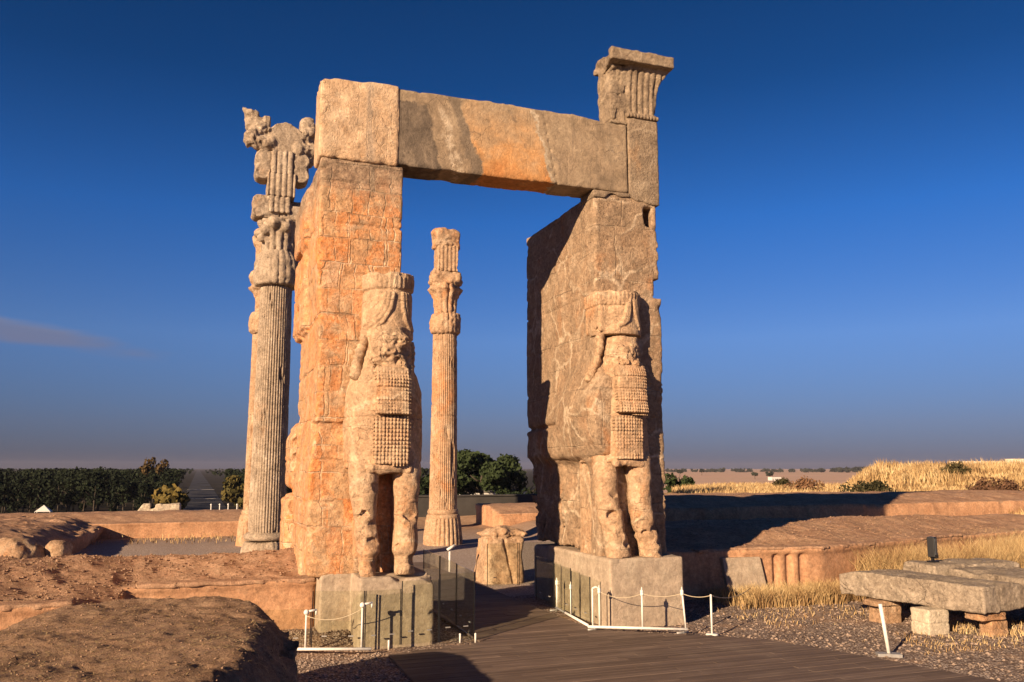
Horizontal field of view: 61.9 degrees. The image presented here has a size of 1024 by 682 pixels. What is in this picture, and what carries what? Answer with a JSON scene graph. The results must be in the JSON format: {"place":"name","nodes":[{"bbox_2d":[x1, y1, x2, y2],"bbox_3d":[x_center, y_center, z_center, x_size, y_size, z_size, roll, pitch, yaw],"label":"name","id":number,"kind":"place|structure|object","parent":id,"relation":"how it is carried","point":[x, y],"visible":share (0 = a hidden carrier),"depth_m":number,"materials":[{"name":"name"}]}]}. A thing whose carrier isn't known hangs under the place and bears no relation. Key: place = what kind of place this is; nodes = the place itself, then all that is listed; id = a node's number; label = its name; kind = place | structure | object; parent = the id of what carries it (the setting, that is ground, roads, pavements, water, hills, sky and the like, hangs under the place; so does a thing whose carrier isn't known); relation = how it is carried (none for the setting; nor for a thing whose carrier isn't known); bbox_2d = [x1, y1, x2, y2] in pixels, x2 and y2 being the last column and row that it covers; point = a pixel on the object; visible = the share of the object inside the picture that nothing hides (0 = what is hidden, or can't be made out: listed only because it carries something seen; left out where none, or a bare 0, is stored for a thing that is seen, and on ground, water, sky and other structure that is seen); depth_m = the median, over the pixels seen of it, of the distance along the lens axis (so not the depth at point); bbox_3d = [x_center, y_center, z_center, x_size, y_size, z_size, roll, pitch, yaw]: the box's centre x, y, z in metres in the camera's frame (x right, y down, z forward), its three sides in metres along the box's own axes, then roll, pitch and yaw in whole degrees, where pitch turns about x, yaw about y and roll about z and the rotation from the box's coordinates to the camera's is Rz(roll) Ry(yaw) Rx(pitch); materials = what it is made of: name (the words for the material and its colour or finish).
{"place":"outdoors","nodes":[
{"label":"outdoors","id":0,"kind":"place"},
{"bbox_2d":[183,470,226,510],"bbox_3d":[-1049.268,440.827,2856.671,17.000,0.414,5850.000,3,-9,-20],"label":"road","id":1,"kind":"structure","parent":0,"point":[197,494],"depth_m":459.86,"materials":[{"name":"asphalt"}]},
{"bbox_2d":[0,469,1023,681],"bbox_3d":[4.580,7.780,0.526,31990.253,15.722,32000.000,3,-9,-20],"label":"ground","id":2,"kind":"structure","parent":0,"point":[463,555],"depth_m":18.39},
{"bbox_2d":[0,472,10,506],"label":"pine tree","id":3,"kind":"object","parent":2,"relation":"on","point":[3,489],"visible":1,"depth_m":242.73,"materials":[{"name":"green plant"}]},
{"bbox_2d":[0,468,11,504],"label":"pine tree","id":4,"kind":"object","parent":2,"relation":"on","point":[3,479],"visible":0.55,"depth_m":256.90,"materials":[{"name":"green plant"}]},
{"bbox_2d":[0,475,23,512],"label":"pine tree","id":5,"kind":"object","parent":2,"relation":"on","point":[5,482],"visible":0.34,"depth_m":255.35,"materials":[{"name":"green plant"}]},
{"bbox_2d":[5,475,32,512],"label":"pine tree","id":6,"kind":"object","parent":2,"relation":"on","point":[13,501],"visible":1,"depth_m":243.88,"materials":[{"name":"green plant"}]},
{"bbox_2d":[0,537,45,558],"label":"boulder","id":7,"kind":"object","parent":2,"relation":"on","point":[21,548],"visible":0.38,"depth_m":25.42,"materials":[{"name":"stone"}]},
{"bbox_2d":[19,470,37,512],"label":"pine tree","id":8,"kind":"object","parent":2,"relation":"on","point":[27,477],"visible":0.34,"depth_m":286.83,"materials":[{"name":"green plant"}]},
{"bbox_2d":[21,477,35,512],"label":"pine tree","id":9,"kind":"object","parent":2,"relation":"on","point":[28,481],"visible":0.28,"depth_m":277.98,"materials":[{"name":"green plant"}]},
{"bbox_2d":[25,478,46,503],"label":"pine tree","id":10,"kind":"object","parent":2,"relation":"on","point":[29,494],"visible":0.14,"depth_m":263.73,"materials":[{"name":"green plant"}]},
{"bbox_2d":[28,470,53,512],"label":"pine tree","id":11,"kind":"object","parent":2,"relation":"on","point":[37,491],"visible":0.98,"depth_m":246.92,"materials":[{"name":"green plant"}]},
{"bbox_2d":[34,505,51,512],"bbox_3d":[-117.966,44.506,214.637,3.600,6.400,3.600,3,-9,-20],"label":"white tent","id":12,"kind":"object","parent":2,"relation":"on","point":[43,508],"visible":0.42,"depth_m":213.91,"materials":[{"name":"fabric"}]},
{"bbox_2d":[34,474,57,499],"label":"pine tree","id":13,"kind":"object","parent":2,"relation":"on","point":[48,477],"visible":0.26,"depth_m":274.14,"materials":[{"name":"green plant"}]},
{"bbox_2d":[41,479,57,509],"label":"pine tree","id":14,"kind":"object","parent":2,"relation":"on","point":[50,495],"visible":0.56,"depth_m":259.44,"materials":[{"name":"green plant"}]},
{"bbox_2d":[0,515,102,553],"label":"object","id":15,"kind":"structure","parent":2,"relation":"on","point":[43,531],"depth_m":38.55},
{"bbox_2d":[51,475,65,511],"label":"pine tree","id":16,"kind":"object","parent":2,"relation":"on","point":[57,496],"visible":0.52,"depth_m":289.95,"materials":[{"name":"green plant"}]},
{"bbox_2d":[54,469,69,509],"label":"pine tree","id":17,"kind":"object","parent":2,"relation":"on","point":[66,471],"visible":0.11,"depth_m":313.67,"materials":[{"name":"green plant"}]},
{"bbox_2d":[56,472,78,511],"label":"pine tree","id":18,"kind":"object","parent":2,"relation":"on","point":[62,487],"visible":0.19,"depth_m":277.61,"materials":[{"name":"green plant"}]},
{"bbox_2d":[60,475,78,511],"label":"pine tree","id":19,"kind":"object","parent":2,"relation":"on","point":[69,484],"visible":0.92,"depth_m":256.44,"materials":[{"name":"green plant"}]},
{"bbox_2d":[59,466,85,511],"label":"pine tree","id":20,"kind":"object","parent":2,"relation":"on","point":[75,499],"visible":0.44,"depth_m":265.96,"materials":[{"name":"green plant"}]},
{"bbox_2d":[74,481,92,511],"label":"pine tree","id":21,"kind":"object","parent":2,"relation":"on","point":[81,492],"visible":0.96,"depth_m":255.30,"materials":[{"name":"green plant"}]},
{"bbox_2d":[79,468,94,511],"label":"pine tree","id":22,"kind":"object","parent":2,"relation":"on","point":[83,472],"visible":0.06,"depth_m":279.88,"materials":[{"name":"green plant"}]},
{"bbox_2d":[82,466,111,510],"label":"pine tree","id":23,"kind":"object","parent":2,"relation":"on","point":[88,475],"visible":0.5,"depth_m":271.93,"materials":[{"name":"green plant"}]},
{"bbox_2d":[84,470,110,511],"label":"pine tree","id":24,"kind":"object","parent":2,"relation":"on","point":[98,483],"visible":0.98,"depth_m":253.46,"materials":[{"name":"green plant"}]},
{"bbox_2d":[108,481,118,511],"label":"cypress tree","id":25,"kind":"object","parent":2,"relation":"on","point":[113,504],"visible":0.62,"depth_m":240.19,"materials":[{"name":"green plant"}]},
{"bbox_2d":[105,469,123,502],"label":"pine tree","id":26,"kind":"object","parent":2,"relation":"on","point":[113,473],"visible":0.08,"depth_m":282.24,"materials":[{"name":"green plant"}]},
{"bbox_2d":[105,473,129,511],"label":"pine tree","id":27,"kind":"object","parent":2,"relation":"on","point":[112,478],"visible":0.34,"depth_m":266.95,"materials":[{"name":"green plant"}]},
{"bbox_2d":[0,509,242,538],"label":"mud brick wall","id":28,"kind":"structure","parent":2,"relation":"on","point":[153,524],"depth_m":46.51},
{"bbox_2d":[115,472,138,509],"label":"pine tree","id":29,"kind":"object","parent":2,"relation":"on","point":[124,489],"visible":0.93,"depth_m":258.17,"materials":[{"name":"green plant"}]},
{"bbox_2d":[129,478,141,510],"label":"pine tree","id":30,"kind":"object","parent":2,"relation":"on","point":[134,485],"visible":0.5,"depth_m":282.91,"materials":[{"name":"green plant"}]},
{"bbox_2d":[127,467,145,506],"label":"pine tree","id":31,"kind":"object","parent":2,"relation":"on","point":[133,476],"visible":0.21,"depth_m":327.29,"materials":[{"name":"green plant"}]},
{"bbox_2d":[132,482,149,510],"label":"pine tree","id":32,"kind":"object","parent":2,"relation":"on","point":[140,501],"visible":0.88,"depth_m":259.65,"materials":[{"name":"green plant"}]},
{"bbox_2d":[134,479,153,502],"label":"pine tree","id":33,"kind":"object","parent":2,"relation":"on","point":[150,488],"visible":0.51,"depth_m":276.76,"materials":[{"name":"green plant"}]},
{"bbox_2d":[0,596,298,681],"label":"mud brick wall","id":34,"kind":"structure","parent":2,"relation":"on","point":[225,673],"depth_m":8.40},
{"bbox_2d":[0,596,295,681],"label":"loose stones","id":35,"kind":"object","parent":34,"relation":"on","point":[143,624],"visible":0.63,"depth_m":8.46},
{"bbox_2d":[1,595,297,681],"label":"straw","id":36,"kind":"object","parent":34,"relation":"on","point":[142,640],"visible":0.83,"depth_m":8.65,"materials":[{"name":"brown plant"}]},
{"bbox_2d":[143,469,159,502],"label":"pine tree","id":37,"kind":"object","parent":2,"relation":"on","point":[148,475],"visible":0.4,"depth_m":325.46,"materials":[{"name":"green plant"}]},
{"bbox_2d":[146,472,157,508],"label":"pine tree","id":38,"kind":"object","parent":2,"relation":"on","point":[151,483],"visible":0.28,"depth_m":300.83,"materials":[{"name":"green plant"}]},
{"bbox_2d":[139,457,168,501],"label":"autumn tree","id":39,"kind":"object","parent":2,"relation":"on","point":[158,467],"visible":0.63,"depth_m":390.64,"materials":[{"name":"orange plant"}]},
{"bbox_2d":[0,548,315,629],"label":"mud brick wall","id":40,"kind":"structure","parent":2,"relation":"on","point":[284,605],"depth_m":16.18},
{"bbox_2d":[0,547,298,603],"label":"loose stones","id":41,"kind":"object","parent":40,"relation":"on","point":[84,570],"visible":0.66,"depth_m":16.32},
{"bbox_2d":[0,550,301,603],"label":"straw","id":42,"kind":"object","parent":40,"relation":"on","point":[121,572],"visible":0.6,"depth_m":16.31,"materials":[{"name":"beige plant"}]},
{"bbox_2d":[138,503,180,510],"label":"ruined wall","id":43,"kind":"structure","parent":2,"relation":"on","point":[158,507],"depth_m":54.69,"materials":[{"name":"white stone"}]},
{"bbox_2d":[152,472,170,500],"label":"pine tree","id":44,"kind":"object","parent":2,"relation":"on","point":[162,483],"visible":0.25,"depth_m":264.58,"materials":[{"name":"green plant"}]},
{"bbox_2d":[91,532,235,544],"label":"dry grass","id":45,"kind":"structure","parent":2,"relation":"on","point":[215,536],"depth_m":43.79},
{"bbox_2d":[155,469,176,482],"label":"pine tree","id":46,"kind":"object","parent":2,"relation":"on","point":[169,474],"visible":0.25,"depth_m":327.60,"materials":[{"name":"green plant"}]},
{"bbox_2d":[151,483,190,509],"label":"autumn tree","id":47,"kind":"object","parent":2,"relation":"on","point":[176,495],"visible":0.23,"depth_m":136.21,"materials":[{"name":"yellow plant"}]},
{"bbox_2d":[221,475,243,508],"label":"autumn tree","id":48,"kind":"object","parent":2,"relation":"on","point":[233,490],"visible":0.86,"depth_m":275.69,"materials":[{"name":"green plant"}]},
{"bbox_2d":[235,228,261,546],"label":"fluted column","id":49,"kind":"structure","parent":2,"relation":"on","point":[253,325],"depth_m":42.03,"materials":[{"name":"stone"}]},
{"bbox_2d":[0,467,526,486],"bbox_3d":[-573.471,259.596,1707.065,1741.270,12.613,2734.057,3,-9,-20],"label":"pine wood","id":50,"kind":"object","parent":2,"relation":"on","point":[182,472],"visible":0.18,"depth_m":484.67,"materials":[{"name":"green plant"}]},
{"bbox_2d":[240,107,315,552],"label":"fluted column","id":51,"kind":"structure","parent":2,"relation":"on","point":[284,160],"depth_m":31.70,"materials":[{"name":"stone"}]},
{"bbox_2d":[297,602,372,650],"bbox_3d":[-3.355,5.029,15.060,1.768,0.820,0.124,0,-8,-1],"label":"barrier","id":52,"kind":"object","parent":2,"relation":"on","point":[362,606],"visible":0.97,"depth_m":14.98,"materials":[{"name":"metal"}]},
{"bbox_2d":[311,591,364,647],"bbox_3d":[-3.125,4.993,15.326,0.942,0.980,0.024,0,-8,-2],"label":"glass screen","id":53,"kind":"object","parent":2,"relation":"on","point":[348,635],"visible":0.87,"depth_m":15.30,"materials":[{"name":"glass"}]},
{"bbox_2d":[286,626,409,681],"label":"loose stones","id":54,"kind":"object","parent":2,"relation":"on","point":[325,675],"visible":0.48,"depth_m":14.25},
{"bbox_2d":[364,589,401,646],"bbox_3d":[-2.334,5.011,15.448,0.663,0.980,0.024,3,-9,-21],"label":"glass screen","id":55,"kind":"object","parent":2,"relation":"on","point":[390,633],"visible":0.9,"depth_m":15.45,"materials":[{"name":"glass"}]},
{"bbox_2d":[401,579,438,644],"bbox_3d":[-1.688,4.980,15.712,0.713,1.120,0.024,3,-9,-21],"label":"glass screen","id":56,"kind":"object","parent":2,"relation":"on","point":[427,629],"visible":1,"depth_m":15.65,"materials":[{"name":"glass"}]},
{"bbox_2d":[419,472,429,494],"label":"broad tree","id":57,"kind":"object","parent":2,"relation":"on","point":[424,484],"visible":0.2,"depth_m":190.46,"materials":[{"name":"green plant"}]},
{"bbox_2d":[423,227,462,545],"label":"fluted column","id":58,"kind":"structure","parent":2,"relation":"on","point":[442,527],"depth_m":42.41,"materials":[{"name":"stone"}]},
{"bbox_2d":[447,544,455,572],"bbox_3d":[-1.982,7.224,27.659,0.324,1.260,0.111,5,-10,-30],"label":"stanchion","id":59,"kind":"object","parent":2,"relation":"on","point":[449,550],"visible":0.83,"depth_m":27.66,"materials":[{"name":"white paint"}]},
{"bbox_2d":[439,572,474,641],"bbox_3d":[-1.028,4.969,15.978,0.693,1.220,0.024,3,-9,-21],"label":"glass screen","id":60,"kind":"object","parent":2,"relation":"on","point":[474,609],"visible":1,"depth_m":15.97,"materials":[{"name":"glass"}]},
{"bbox_2d":[418,494,536,516],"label":"parapet wall","id":61,"kind":"structure","parent":2,"relation":"on","point":[466,505],"depth_m":60.31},
{"bbox_2d":[280,46,684,649],"bbox_3d":[-0.514,-0.207,19.830,8.786,13.070,5.272,3,-9,-20],"label":"stone gateway","id":62,"kind":"object","parent":2,"relation":"on","point":[349,502],"visible":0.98,"depth_m":18.23,"materials":[{"name":"stone"}]},
{"bbox_2d":[457,448,521,494],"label":"broad tree","id":63,"kind":"object","parent":2,"relation":"on","point":[489,473],"visible":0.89,"depth_m":190.40,"materials":[{"name":"green plant"}]},
{"bbox_2d":[474,525,527,583],"bbox_3d":[-0.384,7.317,28.895,1.667,2.138,1.681,3,-9,-20],"label":"stone stump","id":64,"kind":"object","parent":2,"relation":"on","point":[501,541],"visible":0.8,"depth_m":28.27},
{"bbox_2d":[487,543,517,585],"bbox_3d":[-0.281,6.749,25.789,0.992,1.250,0.024,3,-9,-20],"label":"glass screen","id":65,"kind":"object","parent":2,"relation":"on","point":[487,563],"visible":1,"depth_m":25.68,"materials":[{"name":"glass"}]},
{"bbox_2d":[475,502,538,526],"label":"mud brick wall","id":66,"kind":"structure","parent":2,"relation":"on","point":[496,514],"depth_m":54.04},
{"bbox_2d":[505,470,536,493],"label":"broad tree","id":67,"kind":"object","parent":2,"relation":"on","point":[521,479],"visible":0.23,"depth_m":192.38,"materials":[{"name":"green plant"}]},
{"bbox_2d":[535,555,553,607],"bbox_3d":[0.774,5.694,20.266,0.024,1.050,1.274,3,-9,-17],"label":"glass screen","id":68,"kind":"object","parent":2,"relation":"on","point":[553,584],"visible":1,"depth_m":19.68,"materials":[{"name":"glass"}]},
{"bbox_2d":[554,563,570,607],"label":"glass screen","id":69,"kind":"object","parent":2,"relation":"on","point":[554,584],"visible":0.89,"depth_m":19.59,"materials":[{"name":"clear glass"}]},
{"bbox_2d":[550,578,588,626],"bbox_3d":[1.229,5.607,18.361,0.285,0.780,2.288,2,-9,-13],"label":"barrier","id":70,"kind":"object","parent":2,"relation":"on","point":[556,609],"visible":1,"depth_m":18.72,"materials":[{"name":"metal"}]},
{"bbox_2d":[571,571,590,624],"bbox_3d":[1.451,5.417,18.071,0.024,0.950,1.094,3,-9,-17],"label":"glass screen","id":71,"kind":"object","parent":2,"relation":"on","point":[590,597],"visible":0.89,"depth_m":17.62,"materials":[{"name":"clear glass"}]},
{"bbox_2d":[663,473,694,492],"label":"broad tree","id":72,"kind":"object","parent":2,"relation":"on","point":[671,481],"visible":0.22,"depth_m":104.05,"materials":[{"name":"green plant"}]},
{"bbox_2d":[705,594,718,635],"bbox_3d":[3.916,5.373,16.758,0.260,0.770,0.260,3,-9,-20],"label":"stanchion","id":73,"kind":"object","parent":2,"relation":"on","point":[712,633],"visible":0.96,"depth_m":16.73,"materials":[{"name":"white paint"}]},
{"bbox_2d":[671,467,870,492],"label":"dry grass","id":74,"kind":"structure","parent":2,"relation":"on","point":[751,487],"depth_m":69.84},
{"bbox_2d":[772,477,794,486],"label":"shrub","id":75,"kind":"object","parent":2,"relation":"on","point":[783,480],"visible":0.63,"depth_m":82.25,"materials":[{"name":"green plant"}]},
{"bbox_2d":[580,596,1023,680],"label":"loose stones","id":76,"kind":"object","parent":2,"relation":"on","point":[878,645],"visible":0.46,"depth_m":17.02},
{"bbox_2d":[782,475,826,490],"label":"shrub","id":77,"kind":"object","parent":2,"relation":"on","point":[802,482],"visible":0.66,"depth_m":67.06,"materials":[{"name":"brown plant"}]},
{"bbox_2d":[665,463,946,472],"bbox_3d":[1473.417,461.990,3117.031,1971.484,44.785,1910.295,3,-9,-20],"label":"trees","id":78,"kind":"object","parent":2,"relation":"on","point":[841,469],"visible":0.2,"depth_m":3120.22,"materials":[{"name":"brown plant"}]},
{"bbox_2d":[664,490,1023,520],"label":"mud brick wall","id":79,"kind":"structure","parent":2,"relation":"on","point":[728,506],"depth_m":38.80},
{"bbox_2d":[665,514,1023,599],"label":"mud brick wall","id":80,"kind":"structure","parent":2,"relation":"on","point":[723,563],"depth_m":23.47,"materials":[{"name":"brick"}]},
{"bbox_2d":[666,516,1000,548],"bbox_3d":[9.359,5.827,26.357,16.068,0.574,5.875,3,-9,-20],"label":"straw","id":81,"kind":"object","parent":80,"relation":"on","point":[802,531],"visible":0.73,"depth_m":26.14,"materials":[{"name":"yellow plant"}]},
{"bbox_2d":[665,514,1002,548],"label":"loose stones","id":82,"kind":"object","parent":80,"relation":"on","point":[813,526],"visible":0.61,"depth_m":26.26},
{"bbox_2d":[703,524,1023,655],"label":"dry grass","id":83,"kind":"structure","parent":2,"relation":"on","point":[821,592],"depth_m":21.24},
{"bbox_2d":[838,480,893,491],"bbox_3d":[20.952,9.102,50.142,2.639,2.141,3.182,4,-9,-24],"label":"shrub","id":84,"kind":"object","parent":2,"relation":"on","point":[861,487],"visible":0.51,"depth_m":49.70,"materials":[{"name":"green plant"}]},
{"bbox_2d":[868,605,901,623],"bbox_3d":[8.003,5.851,18.294,0.516,0.395,0.473,3,-9,-20],"label":"support block","id":85,"kind":"object","parent":2,"relation":"on","point":[892,614],"depth_m":18.12,"materials":[{"name":"orange stone"}]},
{"bbox_2d":[863,598,899,606],"bbox_3d":[7.900,5.584,18.242,0.652,0.131,0.440,3,-9,-20],"label":"support block","id":86,"kind":"object","parent":85,"relation":"on","point":[872,602],"depth_m":18.09,"materials":[{"name":"orange stone"}]},
{"bbox_2d":[875,604,902,657],"bbox_3d":[6.553,5.048,14.893,0.400,0.884,0.200,-1,-9,9],"label":"stanchion","id":87,"kind":"object","parent":2,"relation":"on","point":[888,653],"visible":0.99,"depth_m":14.86,"materials":[{"name":"white metal"}]},
{"bbox_2d":[910,606,949,634],"bbox_3d":[8.345,5.595,17.031,0.559,0.542,0.488,3,-9,-20],"label":"support block","id":88,"kind":"object","parent":2,"relation":"on","point":[928,620],"depth_m":16.85,"materials":[{"name":"white stone"}]},
{"bbox_2d":[847,457,1023,514],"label":"dry grass","id":89,"kind":"structure","parent":2,"relation":"on","point":[911,474],"depth_m":57.90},
{"bbox_2d":[939,460,971,476],"bbox_3d":[30.284,8.904,57.943,2.286,1.658,1.860,5,-10,-32],"label":"shrub","id":90,"kind":"object","parent":2,"relation":"on","point":[952,468],"visible":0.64,"depth_m":57.67,"materials":[{"name":"green plant"}]},
{"bbox_2d":[903,558,1019,612],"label":"fallen slab","id":91,"kind":"structure","parent":2,"relation":"on","point":[941,567],"depth_m":20.02,"materials":[{"name":"grey stone"}]},
{"bbox_2d":[927,536,938,562],"bbox_3d":[9.902,4.910,20.062,0.280,0.600,0.229,3,-9,-20],"label":"floodlight","id":92,"kind":"object","parent":91,"relation":"on","point":[932,549],"visible":0.98,"depth_m":20.00,"materials":[{"name":"black metal"}]},
{"bbox_2d":[964,475,1004,489],"bbox_3d":[27.295,8.655,49.404,1.985,1.830,2.327,-2,-9,10],"label":"shrub","id":93,"kind":"object","parent":2,"relation":"on","point":[981,484],"visible":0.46,"depth_m":49.15,"materials":[{"name":"brown plant"}]},
{"bbox_2d":[948,565,1023,608],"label":"fallen slab","id":94,"kind":"structure","parent":2,"relation":"on","point":[1009,573],"depth_m":18.71,"materials":[{"name":"grey stone"}]},
{"bbox_2d":[952,459,1023,464],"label":"stone wall","id":95,"kind":"structure","parent":2,"relation":"on","point":[1020,460],"depth_m":72.74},
{"bbox_2d":[979,620,1008,636],"bbox_3d":[9.447,5.636,16.735,0.468,0.374,0.321,3,-9,-20],"label":"support block","id":96,"kind":"object","parent":2,"relation":"on","point":[995,628],"depth_m":16.61,"materials":[{"name":"orange stone"}]},
{"bbox_2d":[965,612,1005,621],"bbox_3d":[9.264,5.367,16.698,0.652,0.167,0.423,3,-9,-20],"label":"support block","id":97,"kind":"object","parent":96,"relation":"on","point":[986,616],"depth_m":16.53,"materials":[{"name":"orange stone"}]},
{"bbox_2d":[839,569,1023,613],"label":"fallen slab","id":98,"kind":"structure","parent":97,"relation":"on","point":[971,595],"depth_m":17.18,"materials":[{"name":"grey stone"}]},
{"bbox_2d":[992,476,1023,490],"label":"shrub","id":99,"kind":"object","parent":2,"relation":"on","point":[1007,484],"visible":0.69,"depth_m":48.56,"materials":[{"name":"brown plant"}]},
{"bbox_3d":[-13.414,7.020,26.335,0.856,0.758,0.827,3,-9,-20],"label":"boulder","id":100,"kind":"object","parent":2,"relation":"on","visible":0},
{"bbox_2d":[44,540,72,556],"bbox_3d":[-14.025,6.561,26.354,0.744,0.831,0.764,-1,-9,10],"label":"boulder","id":101,"kind":"object","parent":100,"relation":"on","point":[52,548],"visible":0.56,"depth_m":26.11,"materials":[{"name":"stone"}]},
{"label":"boardwalk joists","id":102,"kind":"structure","parent":2,"relation":"on","visible":0},
{"bbox_2d":[388,562,1003,681],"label":"boardwalk","id":103,"kind":"structure","parent":102,"relation":"on","point":[518,640],"depth_m":14.65,"materials":[{"name":"brown wood"}]},
{"bbox_2d":[456,564,470,624],"bbox_3d":[-0.924,5.095,16.826,0.024,1.220,1.475,3,-9,-17],"label":"glass screen","id":104,"kind":"object","parent":103,"relation":"on","point":[456,597],"visible":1,"depth_m":17.50,"materials":[{"name":"clear glass"}]},
{"bbox_2d":[587,586,688,633],"bbox_3d":[2.488,5.336,16.948,1.991,0.900,0.262,-2,-9,10],"label":"barrier","id":105,"kind":"object","parent":103,"relation":"on","point":[596,627],"visible":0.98,"depth_m":16.98,"materials":[{"name":"metal"}]},
{"bbox_2d":[0,0,1023,468],"label":"sky","id":106,"kind":"structure","parent":0,"point":[839,229],"materials":[{"name":"blue"}]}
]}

